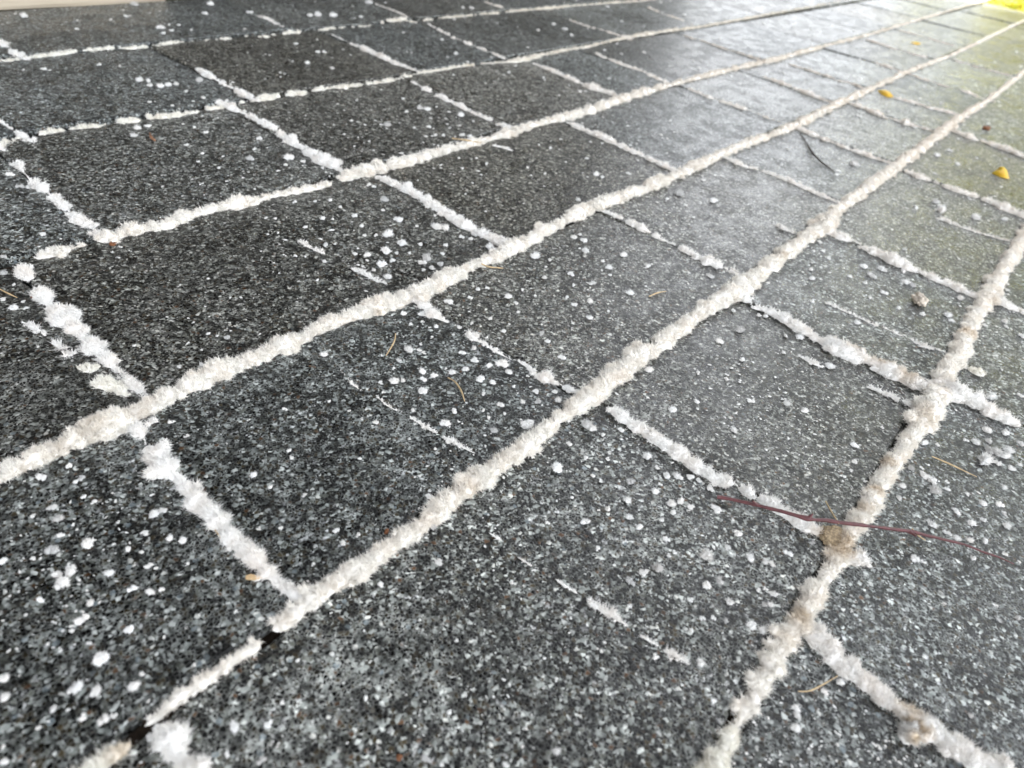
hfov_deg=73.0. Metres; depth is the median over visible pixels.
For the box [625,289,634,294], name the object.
crystal clump
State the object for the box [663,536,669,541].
crystal clump
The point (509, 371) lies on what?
crystal clump
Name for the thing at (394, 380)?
crystal clump
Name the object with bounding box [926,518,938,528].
crystal clump
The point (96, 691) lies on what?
crystal clump
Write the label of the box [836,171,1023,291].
paver
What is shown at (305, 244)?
crystal crack line
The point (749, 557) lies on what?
crystal clump
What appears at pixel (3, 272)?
crystal clump
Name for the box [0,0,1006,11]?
ground
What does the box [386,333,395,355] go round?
straw
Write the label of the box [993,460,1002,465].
crystal clump
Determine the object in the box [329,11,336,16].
crystal clump
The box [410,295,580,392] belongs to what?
crystal ridge
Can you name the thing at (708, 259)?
crystal ridge
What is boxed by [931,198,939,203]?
crystal clump
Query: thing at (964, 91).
crystal ridge
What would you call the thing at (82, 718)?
crystal clump
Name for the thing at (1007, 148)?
crystal ridge
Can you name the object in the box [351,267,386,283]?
crystal crack line
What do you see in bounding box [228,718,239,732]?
crystal clump
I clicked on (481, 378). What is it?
crystal clump
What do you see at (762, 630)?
crystal clump
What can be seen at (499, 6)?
crystal ridge
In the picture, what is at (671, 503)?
crystal clump
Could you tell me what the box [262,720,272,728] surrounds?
crystal clump
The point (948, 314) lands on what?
crystal clump
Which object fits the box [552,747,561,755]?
crystal clump
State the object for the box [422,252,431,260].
crystal clump
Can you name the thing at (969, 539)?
crystal clump
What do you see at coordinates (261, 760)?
crystal clump
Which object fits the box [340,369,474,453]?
crystal crack line
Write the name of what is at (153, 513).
crystal clump
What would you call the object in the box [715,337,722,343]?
crystal clump
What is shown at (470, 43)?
crystal ridge
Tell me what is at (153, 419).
crystal clump
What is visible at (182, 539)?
crystal clump
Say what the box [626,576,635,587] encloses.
crystal clump
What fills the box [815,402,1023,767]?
paver
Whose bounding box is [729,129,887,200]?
paver
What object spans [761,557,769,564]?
crystal clump
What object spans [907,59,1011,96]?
paver
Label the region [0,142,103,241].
crystal ridge
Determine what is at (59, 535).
crystal clump
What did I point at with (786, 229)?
crystal crack line
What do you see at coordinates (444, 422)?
crystal clump
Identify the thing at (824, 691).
crystal clump
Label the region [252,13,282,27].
crystal ridge
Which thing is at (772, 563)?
crystal clump
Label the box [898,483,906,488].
crystal clump
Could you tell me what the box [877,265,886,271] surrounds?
crystal clump
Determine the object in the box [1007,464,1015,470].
crystal clump
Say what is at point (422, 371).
crystal clump
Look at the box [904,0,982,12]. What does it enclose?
paver
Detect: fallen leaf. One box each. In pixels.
[877,90,892,97]
[992,166,1008,178]
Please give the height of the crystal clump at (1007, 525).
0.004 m
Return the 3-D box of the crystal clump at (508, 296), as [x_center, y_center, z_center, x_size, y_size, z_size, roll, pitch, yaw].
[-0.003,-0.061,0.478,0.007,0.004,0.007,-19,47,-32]
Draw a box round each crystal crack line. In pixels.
[21,320,77,357]
[298,239,324,253]
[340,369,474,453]
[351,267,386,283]
[490,532,726,686]
[775,223,795,233]
[797,354,823,368]
[825,301,946,352]
[867,384,912,408]
[936,215,1009,241]
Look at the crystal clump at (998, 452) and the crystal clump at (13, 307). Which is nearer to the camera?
the crystal clump at (13, 307)
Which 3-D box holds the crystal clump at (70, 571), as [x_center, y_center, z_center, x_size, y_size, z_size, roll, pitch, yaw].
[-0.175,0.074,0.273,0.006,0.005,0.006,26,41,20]
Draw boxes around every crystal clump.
[0,269,6,274]
[0,557,7,565]
[0,672,10,682]
[0,692,10,702]
[0,757,8,764]
[8,304,19,309]
[34,473,47,480]
[36,597,43,602]
[43,544,60,554]
[45,504,58,509]
[49,704,56,713]
[51,570,62,577]
[52,514,64,521]
[54,574,70,589]
[55,532,64,537]
[63,563,77,576]
[67,678,84,694]
[72,614,89,625]
[78,474,85,480]
[78,712,86,722]
[80,536,93,549]
[85,598,94,606]
[89,683,101,697]
[91,651,111,667]
[97,712,110,725]
[103,569,113,576]
[109,712,117,718]
[123,625,133,633]
[126,680,140,691]
[127,584,138,591]
[136,76,142,81]
[144,562,154,568]
[144,588,154,595]
[146,732,153,742]
[148,416,158,422]
[148,508,160,518]
[156,82,164,87]
[159,507,166,512]
[165,534,172,541]
[177,536,186,543]
[224,750,229,758]
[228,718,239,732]
[248,472,256,477]
[256,756,267,764]
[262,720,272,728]
[283,153,294,159]
[320,351,327,356]
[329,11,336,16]
[376,260,387,266]
[380,196,388,201]
[380,246,391,253]
[382,229,394,237]
[382,273,391,278]
[387,377,398,383]
[393,216,402,222]
[397,239,406,245]
[404,345,413,352]
[418,260,426,263]
[418,387,428,393]
[419,367,426,374]
[421,753,430,763]
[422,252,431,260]
[430,222,442,229]
[434,558,442,566]
[439,419,451,427]
[440,224,449,231]
[444,299,452,303]
[449,369,455,374]
[470,356,478,362]
[476,375,484,381]
[485,241,493,249]
[489,427,497,432]
[495,359,509,367]
[497,402,504,406]
[504,293,512,298]
[505,369,511,374]
[519,419,533,429]
[529,251,539,258]
[552,462,563,472]
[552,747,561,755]
[562,384,570,393]
[580,519,589,524]
[581,419,593,428]
[582,247,588,253]
[588,425,596,431]
[620,252,627,256]
[623,496,631,503]
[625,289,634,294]
[625,514,633,519]
[626,478,635,484]
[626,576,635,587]
[635,524,642,529]
[639,569,649,576]
[642,452,651,459]
[644,366,653,372]
[651,487,659,494]
[651,562,664,572]
[651,653,658,660]
[663,471,670,478]
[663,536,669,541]
[666,498,676,506]
[668,406,676,412]
[673,472,683,479]
[674,189,683,195]
[677,497,684,503]
[686,474,694,479]
[686,503,694,509]
[697,657,705,666]
[698,548,714,560]
[702,580,711,588]
[707,483,713,491]
[709,197,717,202]
[709,503,723,512]
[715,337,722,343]
[715,575,723,584]
[725,597,734,604]
[730,426,738,432]
[733,325,744,332]
[733,529,742,536]
[746,553,753,562]
[747,621,757,630]
[758,625,767,634]
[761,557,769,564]
[767,601,774,606]
[768,559,776,566]
[768,590,779,597]
[782,400,791,405]
[782,550,793,556]
[790,723,801,733]
[792,704,800,712]
[794,711,799,719]
[795,333,804,339]
[801,407,808,412]
[821,687,829,694]
[824,362,837,368]
[837,678,844,686]
[849,160,858,166]
[850,442,859,447]
[866,270,876,278]
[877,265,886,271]
[895,718,928,747]
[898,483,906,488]
[901,278,911,284]
[911,553,922,562]
[918,469,931,479]
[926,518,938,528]
[927,484,941,495]
[928,476,936,484]
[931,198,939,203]
[935,204,946,212]
[942,530,952,536]
[943,311,952,317]
[951,507,961,514]
[952,535,960,540]
[965,536,973,542]
[967,519,976,526]
[970,213,980,219]
[971,439,979,445]
[977,451,995,465]
[979,499,986,505]
[981,426,992,433]
[984,444,994,454]
[985,438,991,443]
[986,391,997,399]
[992,447,1004,457]
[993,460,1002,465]
[995,501,1004,507]
[1001,429,1010,435]
[1001,451,1011,458]
[1001,522,1011,529]
[1003,445,1015,452]
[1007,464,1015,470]
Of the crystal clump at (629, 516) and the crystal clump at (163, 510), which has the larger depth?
the crystal clump at (629, 516)
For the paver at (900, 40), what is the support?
on the ground
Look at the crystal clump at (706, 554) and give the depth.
0.32 m
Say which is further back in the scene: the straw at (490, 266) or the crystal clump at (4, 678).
the straw at (490, 266)
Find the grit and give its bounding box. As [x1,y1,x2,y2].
[396,754,402,760]
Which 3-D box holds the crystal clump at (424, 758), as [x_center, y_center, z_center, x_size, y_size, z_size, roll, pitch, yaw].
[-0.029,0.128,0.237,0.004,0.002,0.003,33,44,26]
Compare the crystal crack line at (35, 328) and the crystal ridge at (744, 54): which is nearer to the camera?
the crystal crack line at (35, 328)
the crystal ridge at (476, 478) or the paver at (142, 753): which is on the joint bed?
the crystal ridge at (476, 478)
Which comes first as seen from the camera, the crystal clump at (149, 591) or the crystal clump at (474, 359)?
the crystal clump at (149, 591)
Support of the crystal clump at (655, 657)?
on the paver at (619, 702)
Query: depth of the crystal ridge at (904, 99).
1.08 m
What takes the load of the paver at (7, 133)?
on the ground
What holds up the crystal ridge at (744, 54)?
on the paver at (679, 52)
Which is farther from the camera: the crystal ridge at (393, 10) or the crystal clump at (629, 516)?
the crystal ridge at (393, 10)
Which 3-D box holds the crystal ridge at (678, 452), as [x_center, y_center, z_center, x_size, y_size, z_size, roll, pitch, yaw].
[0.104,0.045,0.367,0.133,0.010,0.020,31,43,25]
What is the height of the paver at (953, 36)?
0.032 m
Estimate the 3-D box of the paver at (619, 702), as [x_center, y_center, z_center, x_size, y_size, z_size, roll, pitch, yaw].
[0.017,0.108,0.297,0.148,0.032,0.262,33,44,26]
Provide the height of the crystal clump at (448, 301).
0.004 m
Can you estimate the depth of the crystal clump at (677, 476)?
0.36 m
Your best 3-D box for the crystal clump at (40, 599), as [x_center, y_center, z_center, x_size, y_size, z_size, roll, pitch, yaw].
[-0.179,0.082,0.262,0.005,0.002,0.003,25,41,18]
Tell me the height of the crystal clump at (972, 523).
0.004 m
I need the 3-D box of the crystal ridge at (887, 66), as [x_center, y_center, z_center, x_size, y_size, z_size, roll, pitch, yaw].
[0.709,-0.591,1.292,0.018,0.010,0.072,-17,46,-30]
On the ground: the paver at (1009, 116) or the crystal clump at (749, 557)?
the paver at (1009, 116)
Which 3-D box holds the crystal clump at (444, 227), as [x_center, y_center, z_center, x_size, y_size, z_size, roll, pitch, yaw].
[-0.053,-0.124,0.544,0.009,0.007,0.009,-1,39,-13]
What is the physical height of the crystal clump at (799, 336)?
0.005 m
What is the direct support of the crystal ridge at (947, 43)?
on the paver at (900, 40)
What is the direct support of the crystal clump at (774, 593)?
on the paver at (619, 702)
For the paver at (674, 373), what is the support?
on the ground
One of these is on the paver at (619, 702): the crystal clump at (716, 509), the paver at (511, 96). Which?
the crystal clump at (716, 509)
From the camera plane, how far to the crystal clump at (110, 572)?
0.27 m
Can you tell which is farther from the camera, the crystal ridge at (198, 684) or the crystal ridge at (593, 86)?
the crystal ridge at (593, 86)
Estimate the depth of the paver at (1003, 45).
1.71 m
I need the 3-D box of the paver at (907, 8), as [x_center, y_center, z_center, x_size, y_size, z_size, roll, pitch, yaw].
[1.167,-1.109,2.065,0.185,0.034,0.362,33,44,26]
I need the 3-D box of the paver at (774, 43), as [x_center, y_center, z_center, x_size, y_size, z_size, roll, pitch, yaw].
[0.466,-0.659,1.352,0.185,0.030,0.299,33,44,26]
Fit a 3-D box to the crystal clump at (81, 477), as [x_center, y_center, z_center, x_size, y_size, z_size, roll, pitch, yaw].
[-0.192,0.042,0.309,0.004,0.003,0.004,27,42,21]
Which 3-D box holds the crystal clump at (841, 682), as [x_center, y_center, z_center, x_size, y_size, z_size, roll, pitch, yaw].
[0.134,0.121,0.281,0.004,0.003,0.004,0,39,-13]
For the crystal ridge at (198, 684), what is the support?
on the paver at (619, 702)
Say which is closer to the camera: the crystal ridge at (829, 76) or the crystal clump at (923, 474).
the crystal clump at (923, 474)
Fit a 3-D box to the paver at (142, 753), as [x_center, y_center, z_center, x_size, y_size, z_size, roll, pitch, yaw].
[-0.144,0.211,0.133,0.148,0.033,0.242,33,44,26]
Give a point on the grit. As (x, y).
(398, 757)
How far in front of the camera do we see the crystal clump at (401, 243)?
0.52 m
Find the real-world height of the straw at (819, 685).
0.002 m
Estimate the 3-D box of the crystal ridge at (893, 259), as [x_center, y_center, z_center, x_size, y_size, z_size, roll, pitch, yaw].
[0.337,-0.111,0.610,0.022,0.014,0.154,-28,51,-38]
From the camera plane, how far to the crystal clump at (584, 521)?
0.33 m
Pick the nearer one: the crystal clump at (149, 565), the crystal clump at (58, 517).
the crystal clump at (149, 565)
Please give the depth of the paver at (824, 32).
1.53 m
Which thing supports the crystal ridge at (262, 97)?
on the joint bed
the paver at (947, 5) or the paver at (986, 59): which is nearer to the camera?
the paver at (986, 59)
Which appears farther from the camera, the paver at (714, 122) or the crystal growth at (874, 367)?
the paver at (714, 122)
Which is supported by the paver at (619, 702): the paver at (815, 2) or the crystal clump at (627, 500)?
the crystal clump at (627, 500)
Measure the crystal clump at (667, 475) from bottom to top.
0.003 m
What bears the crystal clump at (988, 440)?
on the paver at (932, 654)
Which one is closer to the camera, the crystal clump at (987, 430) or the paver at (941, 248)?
the crystal clump at (987, 430)
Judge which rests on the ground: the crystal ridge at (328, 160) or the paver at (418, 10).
the paver at (418, 10)
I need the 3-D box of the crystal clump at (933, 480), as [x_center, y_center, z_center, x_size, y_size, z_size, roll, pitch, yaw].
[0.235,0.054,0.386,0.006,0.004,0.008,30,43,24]
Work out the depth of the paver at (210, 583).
0.27 m
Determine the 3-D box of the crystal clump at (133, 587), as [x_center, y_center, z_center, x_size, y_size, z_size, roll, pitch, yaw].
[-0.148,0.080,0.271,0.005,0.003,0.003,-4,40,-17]
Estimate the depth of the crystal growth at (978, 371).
0.48 m
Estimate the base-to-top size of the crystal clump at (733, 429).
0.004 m
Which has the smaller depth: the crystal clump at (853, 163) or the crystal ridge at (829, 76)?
the crystal clump at (853, 163)
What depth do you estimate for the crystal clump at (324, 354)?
0.40 m
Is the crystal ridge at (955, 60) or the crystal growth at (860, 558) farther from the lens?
the crystal ridge at (955, 60)
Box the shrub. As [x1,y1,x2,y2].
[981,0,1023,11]
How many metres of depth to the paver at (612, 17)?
1.32 m
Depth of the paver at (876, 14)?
1.84 m
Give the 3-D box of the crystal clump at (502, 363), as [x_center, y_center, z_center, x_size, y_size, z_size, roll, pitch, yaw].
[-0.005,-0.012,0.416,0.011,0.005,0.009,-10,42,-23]
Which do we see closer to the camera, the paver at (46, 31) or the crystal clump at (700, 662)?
the crystal clump at (700, 662)
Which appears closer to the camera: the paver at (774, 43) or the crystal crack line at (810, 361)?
the crystal crack line at (810, 361)
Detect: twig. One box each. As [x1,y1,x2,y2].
[717,495,1013,563]
[800,133,834,171]
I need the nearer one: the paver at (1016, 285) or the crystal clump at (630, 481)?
the crystal clump at (630, 481)
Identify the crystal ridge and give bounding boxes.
[0,0,648,61]
[0,0,842,149]
[0,20,1023,483]
[0,39,30,59]
[0,118,39,143]
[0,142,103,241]
[12,262,150,397]
[34,0,987,259]
[72,739,135,767]
[124,414,301,601]
[143,635,264,726]
[146,717,214,767]
[187,60,259,101]
[216,99,343,171]
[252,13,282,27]
[266,70,1023,632]
[332,34,418,71]
[375,3,407,16]
[375,175,507,246]
[410,80,511,128]
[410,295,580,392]
[427,23,504,59]
[485,0,503,7]
[532,63,630,101]
[566,122,676,171]
[570,19,632,39]
[595,52,673,86]
[601,210,741,274]
[605,403,824,535]
[647,7,693,24]
[683,35,763,60]
[686,88,785,123]
[689,721,743,767]
[722,156,841,203]
[729,222,1023,727]
[741,289,933,391]
[761,75,830,102]
[789,63,871,91]
[796,125,892,163]
[801,619,1016,767]
[814,222,978,298]
[847,100,947,135]
[864,38,926,57]
[875,61,904,71]
[891,96,969,117]
[898,29,956,46]
[904,169,1023,217]
[908,72,994,101]
[932,377,1021,427]
[951,128,1023,157]
[953,59,1021,78]
[994,292,1023,314]
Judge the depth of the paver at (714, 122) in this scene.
0.84 m
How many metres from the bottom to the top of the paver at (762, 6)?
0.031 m
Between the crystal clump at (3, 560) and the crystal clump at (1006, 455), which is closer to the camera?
the crystal clump at (3, 560)
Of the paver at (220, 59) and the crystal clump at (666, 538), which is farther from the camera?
the paver at (220, 59)
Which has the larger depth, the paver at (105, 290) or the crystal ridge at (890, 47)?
the crystal ridge at (890, 47)
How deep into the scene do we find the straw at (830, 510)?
0.35 m
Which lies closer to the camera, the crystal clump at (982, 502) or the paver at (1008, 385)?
the crystal clump at (982, 502)
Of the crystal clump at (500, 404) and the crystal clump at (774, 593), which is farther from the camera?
the crystal clump at (500, 404)
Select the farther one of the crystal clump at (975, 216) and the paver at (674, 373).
the crystal clump at (975, 216)
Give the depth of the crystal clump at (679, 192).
0.67 m
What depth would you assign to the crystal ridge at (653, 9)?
1.40 m
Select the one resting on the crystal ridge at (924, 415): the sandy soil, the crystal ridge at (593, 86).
the sandy soil
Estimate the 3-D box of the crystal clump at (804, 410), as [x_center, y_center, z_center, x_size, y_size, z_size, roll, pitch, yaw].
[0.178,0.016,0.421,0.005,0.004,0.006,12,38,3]
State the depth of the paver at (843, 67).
1.24 m
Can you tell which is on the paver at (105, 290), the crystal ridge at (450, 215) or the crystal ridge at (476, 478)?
the crystal ridge at (450, 215)
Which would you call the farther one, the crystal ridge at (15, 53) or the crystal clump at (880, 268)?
the crystal ridge at (15, 53)
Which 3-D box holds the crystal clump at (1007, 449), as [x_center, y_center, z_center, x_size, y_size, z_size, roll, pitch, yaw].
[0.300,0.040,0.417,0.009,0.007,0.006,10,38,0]
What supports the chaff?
on the paver at (210, 583)
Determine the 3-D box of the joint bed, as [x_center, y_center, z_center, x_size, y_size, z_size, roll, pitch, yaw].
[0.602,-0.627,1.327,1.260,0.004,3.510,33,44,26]
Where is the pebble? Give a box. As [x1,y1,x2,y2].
[911,292,928,306]
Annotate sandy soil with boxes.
[818,525,843,546]
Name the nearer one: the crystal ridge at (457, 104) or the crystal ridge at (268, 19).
the crystal ridge at (457, 104)
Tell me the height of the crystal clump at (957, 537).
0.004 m
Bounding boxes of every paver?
[0,0,292,56]
[0,47,16,58]
[0,48,247,136]
[0,109,339,231]
[0,123,15,139]
[0,157,96,268]
[0,269,144,463]
[0,433,294,767]
[13,176,498,396]
[109,737,174,767]
[138,302,572,588]
[151,31,412,101]
[169,405,825,767]
[226,77,509,172]
[228,0,411,31]
[317,21,504,73]
[366,0,506,20]
[374,122,671,239]
[402,61,612,126]
[415,10,624,60]
[427,213,734,395]
[480,0,598,11]
[526,50,673,94]
[542,3,702,40]
[560,87,784,168]
[577,33,758,86]
[596,0,639,2]
[599,158,837,273]
[600,302,922,527]
[628,0,764,27]
[677,22,822,59]
[678,71,829,122]
[711,0,810,17]
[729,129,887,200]
[729,637,964,767]
[738,62,862,100]
[740,234,974,381]
[746,13,869,44]
[779,49,898,86]
[783,0,851,10]
[798,9,891,32]
[801,104,933,161]
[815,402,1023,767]
[822,39,931,70]
[824,3,918,28]
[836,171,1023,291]
[847,90,952,130]
[849,0,869,3]
[857,0,949,20]
[858,29,962,59]
[876,75,985,113]
[893,21,984,46]
[901,131,1023,210]
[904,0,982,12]
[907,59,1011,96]
[922,11,1014,36]
[948,46,1023,76]
[955,91,1023,153]
[956,305,1023,426]
[960,4,1023,25]
[974,35,1023,58]
[996,28,1023,41]
[1002,252,1023,308]
[1004,75,1023,96]
[1013,23,1023,29]
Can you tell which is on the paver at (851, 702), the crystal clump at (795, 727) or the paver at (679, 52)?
the crystal clump at (795, 727)
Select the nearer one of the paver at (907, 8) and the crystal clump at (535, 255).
the crystal clump at (535, 255)
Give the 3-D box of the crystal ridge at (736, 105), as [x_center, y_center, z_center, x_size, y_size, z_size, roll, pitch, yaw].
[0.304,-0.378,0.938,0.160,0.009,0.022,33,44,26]
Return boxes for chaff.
[245,574,259,579]
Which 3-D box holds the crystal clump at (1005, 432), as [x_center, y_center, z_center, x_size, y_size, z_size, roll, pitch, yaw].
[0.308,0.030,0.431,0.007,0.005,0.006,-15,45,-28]
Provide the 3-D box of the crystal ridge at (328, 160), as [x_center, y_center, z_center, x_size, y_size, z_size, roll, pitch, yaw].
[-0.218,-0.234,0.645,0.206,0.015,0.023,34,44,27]
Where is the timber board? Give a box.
[0,0,165,9]
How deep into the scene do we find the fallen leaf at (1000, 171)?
0.85 m
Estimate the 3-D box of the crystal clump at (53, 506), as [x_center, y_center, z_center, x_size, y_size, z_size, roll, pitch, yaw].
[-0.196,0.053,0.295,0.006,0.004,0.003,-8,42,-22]
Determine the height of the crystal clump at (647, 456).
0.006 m
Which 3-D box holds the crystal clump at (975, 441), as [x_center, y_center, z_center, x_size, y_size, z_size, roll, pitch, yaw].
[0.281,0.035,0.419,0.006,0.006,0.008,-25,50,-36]
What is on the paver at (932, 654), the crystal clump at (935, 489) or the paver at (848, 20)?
the crystal clump at (935, 489)
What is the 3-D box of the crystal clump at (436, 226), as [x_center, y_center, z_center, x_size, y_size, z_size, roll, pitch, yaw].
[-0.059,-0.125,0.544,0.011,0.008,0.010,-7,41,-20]
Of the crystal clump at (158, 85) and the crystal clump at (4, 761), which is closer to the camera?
the crystal clump at (4, 761)
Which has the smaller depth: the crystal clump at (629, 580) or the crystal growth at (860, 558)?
the crystal clump at (629, 580)
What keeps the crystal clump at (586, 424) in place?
on the paver at (619, 702)
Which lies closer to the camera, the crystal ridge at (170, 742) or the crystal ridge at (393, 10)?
the crystal ridge at (170, 742)
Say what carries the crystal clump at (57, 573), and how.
on the paver at (210, 583)
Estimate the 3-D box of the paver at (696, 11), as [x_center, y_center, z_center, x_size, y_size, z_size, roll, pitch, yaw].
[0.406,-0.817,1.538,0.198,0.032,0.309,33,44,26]
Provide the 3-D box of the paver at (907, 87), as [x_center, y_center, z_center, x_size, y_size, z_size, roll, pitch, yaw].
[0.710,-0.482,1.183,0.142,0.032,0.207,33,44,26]
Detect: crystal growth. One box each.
[76,362,131,397]
[492,144,513,150]
[722,299,730,308]
[846,546,872,570]
[869,362,888,377]
[957,365,986,376]
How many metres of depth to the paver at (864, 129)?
0.93 m
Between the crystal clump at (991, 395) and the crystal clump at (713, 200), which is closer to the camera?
the crystal clump at (991, 395)
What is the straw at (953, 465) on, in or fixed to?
on the paver at (932, 654)
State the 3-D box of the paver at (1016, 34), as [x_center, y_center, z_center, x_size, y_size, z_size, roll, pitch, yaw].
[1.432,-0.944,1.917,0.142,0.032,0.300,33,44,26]
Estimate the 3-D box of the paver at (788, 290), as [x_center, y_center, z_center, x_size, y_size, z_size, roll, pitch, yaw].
[0.279,-0.060,0.563,0.148,0.031,0.188,33,44,26]
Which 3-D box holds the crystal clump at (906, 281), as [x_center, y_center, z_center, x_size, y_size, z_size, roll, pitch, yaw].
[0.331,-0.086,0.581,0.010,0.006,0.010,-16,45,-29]
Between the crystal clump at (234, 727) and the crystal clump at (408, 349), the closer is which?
the crystal clump at (234, 727)
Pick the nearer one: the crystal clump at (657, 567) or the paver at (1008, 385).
the crystal clump at (657, 567)
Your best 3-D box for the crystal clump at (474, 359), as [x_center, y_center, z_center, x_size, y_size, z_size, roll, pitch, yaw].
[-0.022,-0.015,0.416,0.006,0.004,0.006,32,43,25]
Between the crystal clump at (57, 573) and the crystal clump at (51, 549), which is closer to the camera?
the crystal clump at (57, 573)
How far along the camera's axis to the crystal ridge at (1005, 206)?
0.78 m
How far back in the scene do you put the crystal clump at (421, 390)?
0.39 m
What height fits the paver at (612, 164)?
0.032 m
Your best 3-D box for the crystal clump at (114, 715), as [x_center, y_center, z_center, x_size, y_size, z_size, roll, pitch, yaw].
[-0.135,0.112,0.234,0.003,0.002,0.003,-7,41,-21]
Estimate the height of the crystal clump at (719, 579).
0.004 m
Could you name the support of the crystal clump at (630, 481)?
on the paver at (619, 702)
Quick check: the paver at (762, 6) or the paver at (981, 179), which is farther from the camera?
the paver at (762, 6)
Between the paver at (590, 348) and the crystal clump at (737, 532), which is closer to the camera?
the crystal clump at (737, 532)
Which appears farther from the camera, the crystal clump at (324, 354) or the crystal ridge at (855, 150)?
the crystal ridge at (855, 150)
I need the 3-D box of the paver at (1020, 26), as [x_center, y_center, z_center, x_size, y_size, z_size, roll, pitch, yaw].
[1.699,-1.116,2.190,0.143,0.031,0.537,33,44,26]
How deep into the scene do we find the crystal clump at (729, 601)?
0.30 m
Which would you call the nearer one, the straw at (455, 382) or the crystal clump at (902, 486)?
the crystal clump at (902, 486)
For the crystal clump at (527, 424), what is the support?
on the paver at (371, 496)
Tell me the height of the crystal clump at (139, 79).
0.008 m
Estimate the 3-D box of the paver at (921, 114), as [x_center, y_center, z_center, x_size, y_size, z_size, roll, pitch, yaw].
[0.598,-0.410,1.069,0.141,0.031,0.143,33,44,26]
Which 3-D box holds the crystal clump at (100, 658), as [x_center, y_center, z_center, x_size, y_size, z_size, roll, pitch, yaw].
[-0.147,0.098,0.248,0.007,0.005,0.008,15,39,7]
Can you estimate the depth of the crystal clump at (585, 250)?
0.55 m
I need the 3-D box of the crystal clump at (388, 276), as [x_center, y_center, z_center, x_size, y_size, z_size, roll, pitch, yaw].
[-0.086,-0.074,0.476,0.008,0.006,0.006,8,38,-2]
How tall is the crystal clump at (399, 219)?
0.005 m
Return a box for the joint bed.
[0,0,1005,749]
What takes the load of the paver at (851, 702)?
on the ground
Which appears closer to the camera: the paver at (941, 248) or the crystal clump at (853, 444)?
the crystal clump at (853, 444)
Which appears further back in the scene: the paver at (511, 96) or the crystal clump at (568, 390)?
the paver at (511, 96)
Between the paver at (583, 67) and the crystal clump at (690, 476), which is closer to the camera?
the crystal clump at (690, 476)
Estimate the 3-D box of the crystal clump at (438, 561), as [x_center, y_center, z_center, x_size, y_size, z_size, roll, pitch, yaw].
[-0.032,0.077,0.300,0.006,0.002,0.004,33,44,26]
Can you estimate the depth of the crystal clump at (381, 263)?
0.49 m
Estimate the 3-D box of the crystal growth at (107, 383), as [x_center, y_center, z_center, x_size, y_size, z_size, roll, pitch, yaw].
[-0.212,-0.002,0.357,0.041,0.011,0.018,33,44,26]
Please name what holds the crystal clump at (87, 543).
on the paver at (210, 583)
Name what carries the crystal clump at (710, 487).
on the paver at (619, 702)
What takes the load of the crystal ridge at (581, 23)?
on the paver at (505, 38)
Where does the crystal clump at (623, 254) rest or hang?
on the paver at (590, 348)
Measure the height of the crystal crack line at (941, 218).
0.006 m
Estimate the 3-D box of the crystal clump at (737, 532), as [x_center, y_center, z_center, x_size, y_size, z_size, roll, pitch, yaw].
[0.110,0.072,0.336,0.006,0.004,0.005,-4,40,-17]
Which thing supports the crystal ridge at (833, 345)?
on the paver at (788, 290)
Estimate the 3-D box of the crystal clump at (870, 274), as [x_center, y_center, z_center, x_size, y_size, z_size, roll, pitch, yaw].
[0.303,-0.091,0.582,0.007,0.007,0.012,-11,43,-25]
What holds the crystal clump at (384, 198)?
on the paver at (105, 290)
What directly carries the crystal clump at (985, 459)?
on the paver at (932, 654)
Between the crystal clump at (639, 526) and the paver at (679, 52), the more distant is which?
the paver at (679, 52)
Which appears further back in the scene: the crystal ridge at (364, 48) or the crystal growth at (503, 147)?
the crystal ridge at (364, 48)
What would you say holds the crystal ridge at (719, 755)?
on the paver at (851, 702)
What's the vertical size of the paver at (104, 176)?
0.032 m
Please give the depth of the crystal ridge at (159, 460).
0.30 m
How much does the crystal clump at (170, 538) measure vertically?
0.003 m
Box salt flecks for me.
[0,0,1023,767]
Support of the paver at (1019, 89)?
on the ground
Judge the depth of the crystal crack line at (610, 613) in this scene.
0.29 m
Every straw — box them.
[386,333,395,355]
[448,377,464,400]
[452,138,480,142]
[481,263,502,268]
[798,675,837,691]
[825,501,836,519]
[932,456,976,476]
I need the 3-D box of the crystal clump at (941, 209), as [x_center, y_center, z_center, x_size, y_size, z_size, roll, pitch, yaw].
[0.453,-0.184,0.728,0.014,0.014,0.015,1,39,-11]
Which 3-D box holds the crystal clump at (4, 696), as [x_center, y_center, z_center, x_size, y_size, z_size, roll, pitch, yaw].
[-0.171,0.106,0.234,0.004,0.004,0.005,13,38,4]
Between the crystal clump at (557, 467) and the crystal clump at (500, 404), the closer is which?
the crystal clump at (557, 467)
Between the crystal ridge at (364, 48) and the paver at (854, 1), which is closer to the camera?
the crystal ridge at (364, 48)
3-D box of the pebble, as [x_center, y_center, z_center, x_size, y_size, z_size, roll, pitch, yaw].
[0.327,-0.068,0.555,0.014,0.009,0.016,33,44,26]
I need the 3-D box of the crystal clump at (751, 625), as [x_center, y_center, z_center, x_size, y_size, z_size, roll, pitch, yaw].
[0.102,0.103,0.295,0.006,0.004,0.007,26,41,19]
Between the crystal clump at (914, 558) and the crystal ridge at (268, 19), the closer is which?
the crystal clump at (914, 558)
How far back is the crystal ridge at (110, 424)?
0.43 m
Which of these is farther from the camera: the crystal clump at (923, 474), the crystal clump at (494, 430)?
the crystal clump at (923, 474)
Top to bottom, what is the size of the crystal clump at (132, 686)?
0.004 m
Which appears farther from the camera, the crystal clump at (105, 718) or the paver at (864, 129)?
the paver at (864, 129)
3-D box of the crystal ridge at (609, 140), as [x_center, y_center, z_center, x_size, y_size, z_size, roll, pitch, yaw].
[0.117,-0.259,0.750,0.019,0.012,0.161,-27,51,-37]
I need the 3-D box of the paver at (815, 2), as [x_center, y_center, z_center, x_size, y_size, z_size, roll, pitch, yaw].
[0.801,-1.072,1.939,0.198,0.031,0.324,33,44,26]

